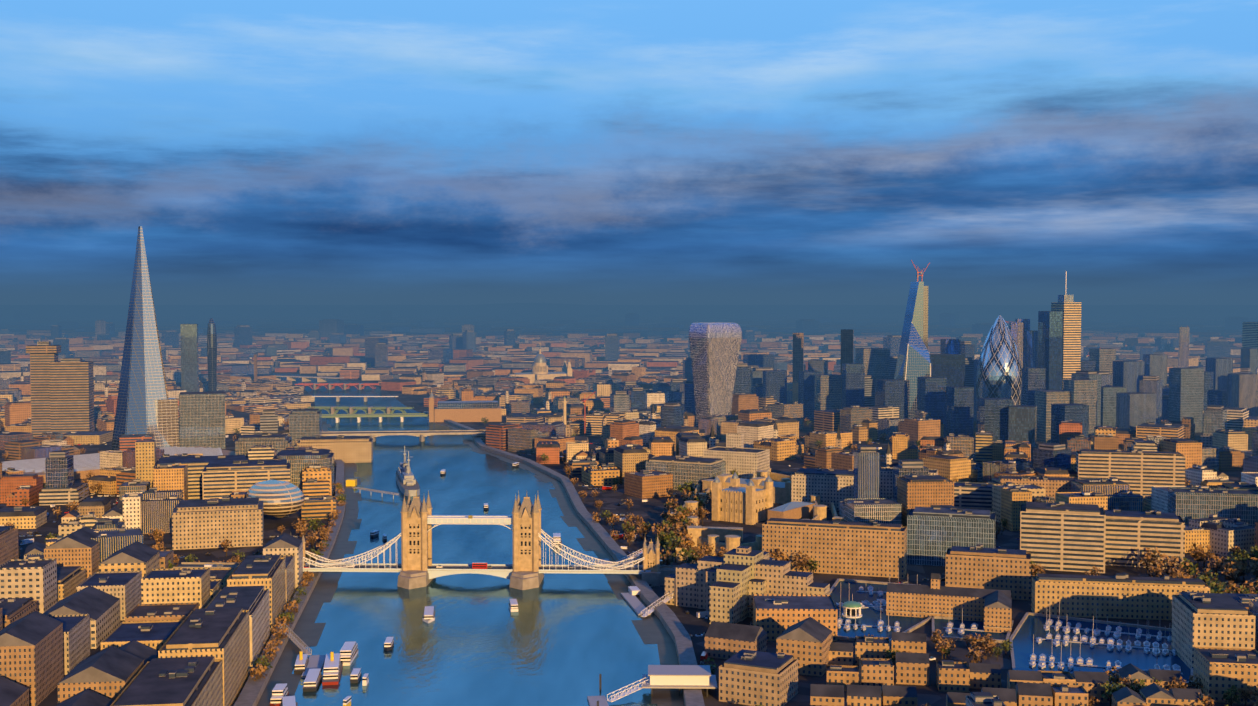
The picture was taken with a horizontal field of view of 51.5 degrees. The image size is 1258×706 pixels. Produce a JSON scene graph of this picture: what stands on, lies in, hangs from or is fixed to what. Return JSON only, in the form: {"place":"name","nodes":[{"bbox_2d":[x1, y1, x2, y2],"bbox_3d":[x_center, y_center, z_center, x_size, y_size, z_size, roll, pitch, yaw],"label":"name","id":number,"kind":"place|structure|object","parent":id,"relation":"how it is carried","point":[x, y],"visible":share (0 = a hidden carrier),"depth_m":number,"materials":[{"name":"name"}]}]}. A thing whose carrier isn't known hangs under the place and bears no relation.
{"place":"outdoors","nodes":[
{"label":"outdoors","id":0,"kind":"place"},
{"bbox_2d":[135,440,155,487],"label":"office building","id":1,"kind":"structure","parent":0,"point":[145,454],"depth_m":1315.43,"materials":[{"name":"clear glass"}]},
{"bbox_2d":[179,391,225,448],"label":"office building","id":2,"kind":"structure","parent":0,"point":[202,423],"depth_m":1759.86,"materials":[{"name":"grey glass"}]},
{"bbox_2d":[248,373,659,705],"bbox_3d":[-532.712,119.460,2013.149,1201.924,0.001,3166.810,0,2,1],"label":"river","id":3,"kind":"structure","parent":0,"point":[561,639],"depth_m":846.22,"materials":[{"name":"liquid"}]},
{"bbox_2d":[396,446,419,495],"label":"warship","id":4,"kind":"object","parent":3,"relation":"on","point":[407,483],"visible":1,"depth_m":1382.71,"materials":[{"name":"grey metal"}]},
{"bbox_2d":[0,305,1257,705],"bbox_3d":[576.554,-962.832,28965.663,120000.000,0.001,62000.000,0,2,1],"label":"ground","id":5,"kind":"structure","parent":0,"point":[650,511],"depth_m":1114.18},
{"bbox_2d":[26,341,93,437],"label":"tower block","id":6,"kind":"structure","parent":5,"relation":"on","point":[62,395],"depth_m":1897.62,"materials":[{"name":"beige concrete"}]},
{"bbox_2d":[2,446,234,482],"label":"railway station roof","id":7,"kind":"structure","parent":5,"relation":"on","point":[84,464],"depth_m":1523.56,"materials":[{"name":"silver metal"}]},
{"bbox_2d":[111,226,179,450],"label":"skyscraper","id":8,"kind":"structure","parent":5,"relation":"on","point":[146,404],"depth_m":1738.13,"materials":[{"name":"grey glass"}]},
{"bbox_2d":[0,526,302,705],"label":"warehouse buildings","id":9,"kind":"structure","parent":5,"relation":"on","point":[188,636],"depth_m":727.63,"materials":[{"name":"beige brick"}]},
{"bbox_2d":[180,324,198,391],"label":"dark tower","id":10,"kind":"structure","parent":5,"relation":"on","point":[189,361],"depth_m":2658.62,"materials":[{"name":"grey glass"}]},
{"bbox_2d":[153,455,248,499],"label":"office building","id":11,"kind":"structure","parent":5,"relation":"on","point":[196,464],"depth_m":1281.92,"materials":[{"name":"beige concrete"}]},
{"bbox_2d":[207,318,216,391],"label":"one blackfriars","id":12,"kind":"structure","parent":5,"relation":"on","point":[212,353],"depth_m":2749.42,"materials":[{"name":"blue glass"}]},
{"bbox_2d":[172,497,263,549],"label":"more london","id":13,"kind":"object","parent":5,"relation":"on","point":[210,523],"visible":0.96,"depth_m":1058.95,"materials":[{"name":"beige stone"}]},
{"bbox_2d":[202,460,290,498],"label":"office building","id":14,"kind":"structure","parent":5,"relation":"on","point":[220,480],"depth_m":1235.09,"materials":[{"name":"beige glass"}]},
{"bbox_2d":[254,354,256,381],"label":"chimney tower","id":15,"kind":"structure","parent":5,"relation":"on","point":[255,367],"depth_m":3100.77,"materials":[{"name":"brown brick"}]},
{"bbox_2d":[235,433,291,457],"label":"more london","id":16,"kind":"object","parent":5,"relation":"on","point":[244,444],"visible":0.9,"depth_m":1534.13,"materials":[{"name":"grey glass"}]},
{"bbox_2d":[246,480,304,518],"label":"city hall","id":17,"kind":"structure","parent":5,"relation":"on","point":[280,499],"depth_m":1152.81,"materials":[{"name":"grey glass"}]},
{"bbox_2d":[273,448,334,495],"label":"office building","id":18,"kind":"structure","parent":5,"relation":"on","point":[299,460],"depth_m":1307.43,"materials":[{"name":"grey glass"}]},
{"bbox_2d":[289,407,321,438],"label":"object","id":19,"kind":"structure","parent":5,"relation":"on","point":[303,422],"depth_m":1761.77,"materials":[{"name":"grey glass"}]},
{"bbox_2d":[276,375,343,381],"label":"bridge","id":20,"kind":"structure","parent":5,"relation":"on","point":[307,378],"depth_m":3231.06,"materials":[{"name":"grey concrete"}]},
{"bbox_2d":[297,435,372,462],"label":"hays galleria","id":21,"kind":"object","parent":5,"relation":"on","point":[352,449],"visible":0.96,"depth_m":1612.08,"materials":[{"name":"beige stone"}]},
{"bbox_2d":[295,383,380,389],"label":"bridge","id":22,"kind":"structure","parent":5,"relation":"on","point":[345,386],"depth_m":2934.84,"materials":[{"name":"brown"}]},
{"bbox_2d":[311,396,398,401],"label":"bridge","id":23,"kind":"structure","parent":5,"relation":"on","point":[338,398],"depth_m":2587.93,"materials":[{"name":"white paint"}]},
{"bbox_2d":[308,406,413,413],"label":"bridge","id":24,"kind":"structure","parent":5,"relation":"on","point":[368,410],"depth_m":2290.66,"materials":[{"name":"green metal"}]},
{"bbox_2d":[322,413,428,422],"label":"railway bridge","id":25,"kind":"structure","parent":5,"relation":"on","point":[337,417],"depth_m":2151.42,"materials":[{"name":"green metal"}]},
{"bbox_2d":[322,430,484,441],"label":"bridge","id":26,"kind":"structure","parent":5,"relation":"on","point":[421,435],"depth_m":1858.48,"materials":[{"name":"concrete"}]},
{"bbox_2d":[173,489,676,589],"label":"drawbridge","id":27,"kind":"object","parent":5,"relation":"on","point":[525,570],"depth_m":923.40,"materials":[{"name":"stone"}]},
{"bbox_2d":[429,392,501,421],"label":"railway station","id":28,"kind":"object","parent":5,"relation":"on","point":[467,411],"visible":0.94,"depth_m":2155.00,"materials":[{"name":"brick"}]},
{"bbox_2d":[234,411,704,705],"bbox_3d":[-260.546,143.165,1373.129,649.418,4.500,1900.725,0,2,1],"label":"embankments","id":29,"kind":"object","parent":5,"relation":"on","point":[667,633],"visible":0.65,"depth_m":888.66,"materials":[{"name":"stone"}]},
{"bbox_2d":[270,456,716,705],"bbox_3d":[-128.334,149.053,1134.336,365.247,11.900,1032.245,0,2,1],"label":"river craft and piers","id":30,"kind":"object","parent":5,"relation":"on","point":[332,664],"visible":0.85,"depth_m":683.92,"materials":[{"name":"grey"}]},
{"bbox_2d":[0,435,1036,663],"bbox_3d":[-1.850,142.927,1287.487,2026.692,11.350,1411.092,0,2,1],"label":"traffic","id":31,"kind":"object","parent":5,"relation":"on","point":[702,614],"visible":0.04,"depth_m":1076.19,"materials":[{"name":"white paint"}]},
{"bbox_2d":[509,347,571,383],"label":"st pauls","id":32,"kind":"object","parent":5,"relation":"on","point":[539,369],"visible":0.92,"depth_m":3077.06,"materials":[{"name":"grey stone"}]},
{"bbox_2d":[563,396,566,424],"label":"monument","id":33,"kind":"object","parent":5,"relation":"on","point":[564,411],"visible":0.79,"depth_m":1898.14,"materials":[{"name":"brown stone"}]},
{"bbox_2d":[0,308,1257,705],"bbox_3d":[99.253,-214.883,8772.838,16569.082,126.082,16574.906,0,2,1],"label":"city","id":34,"kind":"object","parent":5,"relation":"on","point":[628,368],"visible":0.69,"depth_m":2055.86,"materials":[{"name":"brown brick"}]},
{"bbox_2d":[0,408,1257,705],"bbox_3d":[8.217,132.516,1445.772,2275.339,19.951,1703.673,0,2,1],"label":"trees","id":35,"kind":"object","parent":5,"relation":"on","point":[1224,566],"visible":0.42,"depth_m":960.48,"materials":[{"name":"brown plant"}]},
{"bbox_2d":[0,303,1257,316],"bbox_3d":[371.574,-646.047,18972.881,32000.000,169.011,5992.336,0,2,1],"label":"hills","id":36,"kind":"structure","parent":5,"relation":"on","point":[501,308],"depth_m":16911.27,"materials":[{"name":"blue"}]},
{"bbox_2d":[43,412,1257,705],"bbox_3d":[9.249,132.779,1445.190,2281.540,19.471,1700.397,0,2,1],"label":"evergreen trees","id":37,"kind":"object","parent":5,"relation":"on","point":[1231,696],"visible":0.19,"depth_m":965.63,"materials":[{"name":"green plant"}]},
{"bbox_2d":[645,455,725,490],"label":"office building","id":38,"kind":"structure","parent":5,"relation":"on","point":[688,469],"depth_m":1382.47,"materials":[{"name":"beige concrete"}]},
{"bbox_2d":[452,381,950,467],"bbox_3d":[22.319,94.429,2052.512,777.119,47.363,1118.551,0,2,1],"label":"church steeples","id":39,"kind":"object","parent":5,"relation":"on","point":[891,464],"visible":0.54,"depth_m":1772.60,"materials":[{"name":"beige stone"}]},
{"bbox_2d":[689,322,741,424],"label":"walkie talkie","id":40,"kind":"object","parent":5,"relation":"on","point":[714,350],"visible":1,"depth_m":2066.51,"materials":[{"name":"grey glass"}]},
{"bbox_2d":[726,433,743,447],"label":"building","id":41,"kind":"structure","parent":5,"relation":"on","point":[734,439],"depth_m":1542.31,"materials":[{"name":"beige stone"}]},
{"bbox_2d":[705,621,766,659],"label":"warehouse building","id":42,"kind":"structure","parent":5,"relation":"on","point":[723,640],"depth_m":731.27,"materials":[{"name":"brown brick"}]},
{"bbox_2d":[703,446,769,478],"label":"office building","id":43,"kind":"structure","parent":5,"relation":"on","point":[747,463],"depth_m":1440.48,"materials":[{"name":"beige stone"}]},
{"bbox_2d":[665,546,829,623],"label":"tower hotel","id":44,"kind":"structure","parent":5,"relation":"on","point":[727,586],"depth_m":829.76,"materials":[{"name":"beige concrete"}]},
{"bbox_2d":[670,468,843,563],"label":"tower of london","id":45,"kind":"structure","parent":5,"relation":"on","point":[736,499],"depth_m":1180.12,"materials":[{"name":"stone"}]},
{"bbox_2d":[719,649,797,705],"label":"apartment building","id":46,"kind":"structure","parent":5,"relation":"on","point":[750,677],"depth_m":648.87,"materials":[{"name":"beige brick"}]},
{"bbox_2d":[792,333,803,402],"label":"tower","id":47,"kind":"structure","parent":5,"relation":"on","point":[798,351],"depth_m":2535.84,"materials":[{"name":"blue glass"}]},
{"bbox_2d":[776,617,832,676],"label":"warehouse","id":48,"kind":"structure","parent":5,"relation":"on","point":[806,642],"depth_m":700.13,"materials":[{"name":"beige brick"}]},
{"bbox_2d":[791,468,853,510],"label":"office building","id":49,"kind":"structure","parent":5,"relation":"on","point":[829,486],"depth_m":1251.48,"materials":[{"name":"beige stone"}]},
{"bbox_2d":[762,518,906,577],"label":"international house","id":50,"kind":"structure","parent":5,"relation":"on","point":[873,548],"depth_m":955.37,"materials":[{"name":"beige stone"}]},
{"bbox_2d":[840,329,853,374],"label":"tower","id":51,"kind":"structure","parent":5,"relation":"on","point":[847,335],"depth_m":2350.52,"materials":[{"name":"blue glass"}]},
{"bbox_2d":[842,601,861,617],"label":"rotunda","id":52,"kind":"structure","parent":5,"relation":"on","point":[850,608],"depth_m":825.80,"materials":[{"name":"white paint"}]},
{"bbox_2d":[880,467,937,498],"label":"office","id":53,"kind":"structure","parent":5,"relation":"on","point":[886,482],"depth_m":1251.78,"materials":[{"name":"blue glass"}]},
{"bbox_2d":[894,260,928,379],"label":"skyscraper","id":54,"kind":"structure","parent":5,"relation":"on","point":[916,313],"depth_m":2116.58,"materials":[{"name":"blue glass"}]},
{"bbox_2d":[905,322,930,417],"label":"skyscraper","id":55,"kind":"structure","parent":5,"relation":"on","point":[918,363],"depth_m":2022.59,"materials":[{"name":"blue glass"}]},
{"bbox_2d":[929,354,964,386],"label":"st helens","id":56,"kind":"structure","parent":5,"relation":"on","point":[950,368],"depth_m":2111.57,"materials":[{"name":"grey glass"}]},
{"bbox_2d":[886,573,1011,632],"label":"ivory house","id":57,"kind":"structure","parent":5,"relation":"on","point":[991,609],"depth_m":820.31,"materials":[{"name":"beige brick"}]},
{"bbox_2d":[940,339,960,353],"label":"tower","id":58,"kind":"structure","parent":5,"relation":"on","point":[949,346],"depth_m":2188.57,"materials":[{"name":"blue glass"}]},
{"bbox_2d":[907,505,995,565],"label":"glass office","id":59,"kind":"structure","parent":5,"relation":"on","point":[935,533],"depth_m":986.65,"materials":[{"name":"grey glass"}]},
{"bbox_2d":[945,386,973,439],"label":"tower","id":60,"kind":"structure","parent":5,"relation":"on","point":[959,409],"depth_m":1849.96,"materials":[{"name":"blue glass"}]},
{"bbox_2d":[954,481,1004,511],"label":"office","id":61,"kind":"structure","parent":5,"relation":"on","point":[973,495],"depth_m":1216.50,"materials":[{"name":"beige glass"}]},
{"bbox_2d":[945,544,1030,599],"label":"commodity quay","id":62,"kind":"structure","parent":5,"relation":"on","point":[979,566],"depth_m":880.84,"materials":[{"name":"beige brick"}]},
{"bbox_2d":[976,315,1021,404],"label":"skyscraper","id":63,"kind":"structure","parent":5,"relation":"on","point":[999,371],"depth_m":2052.93,"materials":[{"name":"blue glass"}]},
{"bbox_2d":[810,632,1203,705],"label":"apartment buildings","id":64,"kind":"structure","parent":5,"relation":"on","point":[873,674],"depth_m":659.03,"materials":[{"name":"brown brick"}]},
{"bbox_2d":[830,578,1192,692],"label":"dock quays","id":65,"kind":"object","parent":5,"relation":"on","point":[1008,636],"visible":0.31,"depth_m":802.87,"materials":[{"name":"stone"}]},
{"bbox_2d":[999,475,1076,498],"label":"office","id":66,"kind":"structure","parent":5,"relation":"on","point":[1051,485],"depth_m":1246.19,"materials":[{"name":"beige concrete"}]},
{"bbox_2d":[1038,295,1080,389],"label":"skyscraper","id":67,"kind":"structure","parent":5,"relation":"on","point":[1059,342],"depth_m":2056.88,"materials":[{"name":"blue glass"}]},
{"bbox_2d":[1020,501,1105,572],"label":"office building","id":68,"kind":"structure","parent":5,"relation":"on","point":[1061,536],"depth_m":967.75,"materials":[{"name":"beige concrete"}]},
{"bbox_2d":[1081,361,1095,370],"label":"office building","id":69,"kind":"structure","parent":5,"relation":"on","point":[1089,365],"depth_m":2114.40,"materials":[{"name":"blue glass"}]},
{"bbox_2d":[1031,573,1209,619],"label":"warehouse building","id":70,"kind":"structure","parent":5,"relation":"on","point":[1122,595],"depth_m":824.89,"materials":[{"name":"beige brick"}]},
{"bbox_2d":[1076,449,1185,497],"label":"office building","id":71,"kind":"structure","parent":5,"relation":"on","point":[1141,472],"depth_m":1290.49,"materials":[{"name":"beige concrete"}]},
{"bbox_2d":[1104,509,1184,568],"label":"office building","id":72,"kind":"structure","parent":5,"relation":"on","point":[1131,536],"depth_m":981.89,"materials":[{"name":"beige concrete"}]},
{"bbox_2d":[1143,354,1166,394],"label":"tower","id":73,"kind":"structure","parent":5,"relation":"on","point":[1155,364],"depth_m":2146.82,"materials":[{"name":"grey glass"}]},
{"bbox_2d":[1178,327,1188,367],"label":"slim tower","id":74,"kind":"structure","parent":5,"relation":"on","point":[1183,356],"depth_m":2704.48,"materials":[{"name":"grey glass"}]},
{"bbox_2d":[1168,487,1257,526],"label":"office","id":75,"kind":"structure","parent":5,"relation":"on","point":[1186,504],"depth_m":1087.23,"materials":[{"name":"grey glass"}]},
{"bbox_2d":[1171,592,1255,668],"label":"range","id":76,"kind":"structure","parent":5,"relation":"on","point":[1219,620],"depth_m":705.14,"materials":[{"name":"beige brick"}]},
{"bbox_2d":[1193,647,1257,703],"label":"range","id":77,"kind":"structure","parent":5,"relation":"on","point":[1219,671],"depth_m":651.60,"materials":[{"name":"beige brick"}]},
{"bbox_2d":[1240,348,1257,373],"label":"tower","id":78,"kind":"structure","parent":5,"relation":"on","point":[1249,357],"depth_m":2336.75,"materials":[{"name":"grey glass"}]},
{"bbox_2d":[1242,322,1257,347],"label":"office tower","id":79,"kind":"structure","parent":5,"relation":"on","point":[1249,334],"depth_m":2863.30,"materials":[{"name":"blue glass"}]},
{"bbox_2d":[0,0,1257,304],"label":"sky","id":80,"kind":"structure","parent":0,"point":[262,152],"materials":[{"name":"blue"}]},
{"bbox_2d":[743,354,773,369],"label":"office building","id":81,"kind":"structure","parent":0,"point":[762,360],"depth_m":2717.78,"materials":[{"name":"blue glass"}]},
{"bbox_2d":[763,370,786,403],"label":"tower","id":82,"kind":"structure","parent":0,"point":[775,384],"depth_m":2253.47,"materials":[{"name":"blue glass"}]},
{"bbox_2d":[798,371,821,419],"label":"tower","id":83,"kind":"structure","parent":0,"point":[806,388],"depth_m":2194.88,"materials":[{"name":"blue glass"}]},
{"bbox_2d":[808,360,827,373],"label":"office building","id":84,"kind":"structure","parent":0,"point":[819,365],"depth_m":2351.78,"materials":[{"name":"grey glass"}]},
{"bbox_2d":[815,374,841,409],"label":"tower","id":85,"kind":"structure","parent":0,"point":[828,391],"depth_m":2124.04,"materials":[{"name":"blue glass"}]},
{"bbox_2d":[842,363,864,408],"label":"tower","id":86,"kind":"structure","parent":0,"point":[853,382],"depth_m":2072.53,"materials":[{"name":"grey glass"}]},
{"bbox_2d":[855,348,889,379],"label":"tower","id":87,"kind":"structure","parent":0,"point":[876,361],"depth_m":2225.87,"materials":[{"name":"blue glass"}]},
{"bbox_2d":[875,379,906,418],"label":"tower","id":88,"kind":"structure","parent":0,"point":[891,392],"depth_m":1962.20,"materials":[{"name":"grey glass"}]},
{"bbox_2d":[917,377,946,436],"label":"tower","id":89,"kind":"structure","parent":0,"point":[931,395],"depth_m":1917.27,"materials":[{"name":"blue glass"}]},
{"bbox_2d":[974,360,978,421],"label":"tower","id":90,"kind":"structure","parent":0,"point":[975,372],"depth_m":2167.30,"materials":[{"name":"blue glass"}]},
{"bbox_2d":[976,398,1012,449],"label":"tower","id":91,"kind":"structure","parent":0,"point":[993,415],"depth_m":1746.53,"materials":[{"name":"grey glass"}]},
{"bbox_2d":[830,581,1190,686],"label":"dock water","id":92,"kind":"structure","parent":0,"point":[1022,640],"depth_m":780.53,"materials":[{"name":"blue liquid"}]},
{"bbox_2d":[836,568,1182,674],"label":"moored boats","id":93,"kind":"object","parent":92,"relation":"on","point":[1032,661],"visible":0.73,"depth_m":770.11,"materials":[{"name":"grey"}]},
{"bbox_2d":[1008,405,1036,452],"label":"tower","id":94,"kind":"structure","parent":0,"point":[1022,425],"depth_m":1723.67,"materials":[{"name":"grey glass"}]},
{"bbox_2d":[1009,319,1037,367],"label":"tower","id":95,"kind":"structure","parent":0,"point":[1025,337],"depth_m":2111.05,"materials":[{"name":"blue glass"}]},
{"bbox_2d":[1022,368,1044,405],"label":"tower","id":96,"kind":"structure","parent":0,"point":[1033,379],"depth_m":1957.55,"materials":[{"name":"blue glass"}]},
{"bbox_2d":[1035,390,1070,442],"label":"tower","id":97,"kind":"structure","parent":0,"point":[1045,400],"depth_m":1845.03,"materials":[{"name":"grey glass"}]},
{"bbox_2d":[1051,403,1088,443],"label":"tower","id":98,"kind":"structure","parent":0,"point":[1068,412],"depth_m":1725.55,"materials":[{"name":"blue glass"}]},
{"bbox_2d":[1063,379,1096,437],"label":"tower","id":99,"kind":"structure","parent":0,"point":[1084,391],"depth_m":1845.37,"materials":[{"name":"grey glass"}]},
{"bbox_2d":[1089,348,1115,374],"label":"tower","id":100,"kind":"structure","parent":0,"point":[1104,358],"depth_m":2184.12,"materials":[{"name":"grey glass"}]},
{"bbox_2d":[1101,386,1125,427],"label":"tower","id":101,"kind":"structure","parent":0,"point":[1108,403],"depth_m":1953.88,"materials":[{"name":"grey glass"}]},
{"bbox_2d":[1112,361,1143,391],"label":"tower","id":102,"kind":"structure","parent":0,"point":[1128,375],"depth_m":2062.06,"materials":[{"name":"grey glass"}]},
{"bbox_2d":[1116,392,1155,428],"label":"tower","id":103,"kind":"structure","parent":0,"point":[1134,409],"depth_m":1792.36,"materials":[{"name":"grey glass"}]},
{"bbox_2d":[1168,367,1203,431],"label":"tower","id":104,"kind":"structure","parent":0,"point":[1186,391],"depth_m":1983.34,"materials":[{"name":"grey glass"}]},
{"bbox_2d":[1203,371,1213,410],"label":"tower","id":105,"kind":"structure","parent":0,"point":[1208,380],"depth_m":2112.80,"materials":[{"name":"blue glass"}]},
{"bbox_2d":[1207,390,1226,406],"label":"office building","id":106,"kind":"structure","parent":0,"point":[1216,397],"depth_m":2011.60,"materials":[{"name":"blue glass"}]},
{"bbox_2d":[1205,358,1232,389],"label":"tower","id":107,"kind":"structure","parent":0,"point":[1221,368],"depth_m":2144.91,"materials":[{"name":"glass"}]},
{"bbox_2d":[1227,373,1257,416],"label":"tower","id":108,"kind":"structure","parent":0,"point":[1242,390],"depth_m":1952.23,"materials":[{"name":"grey glass"}]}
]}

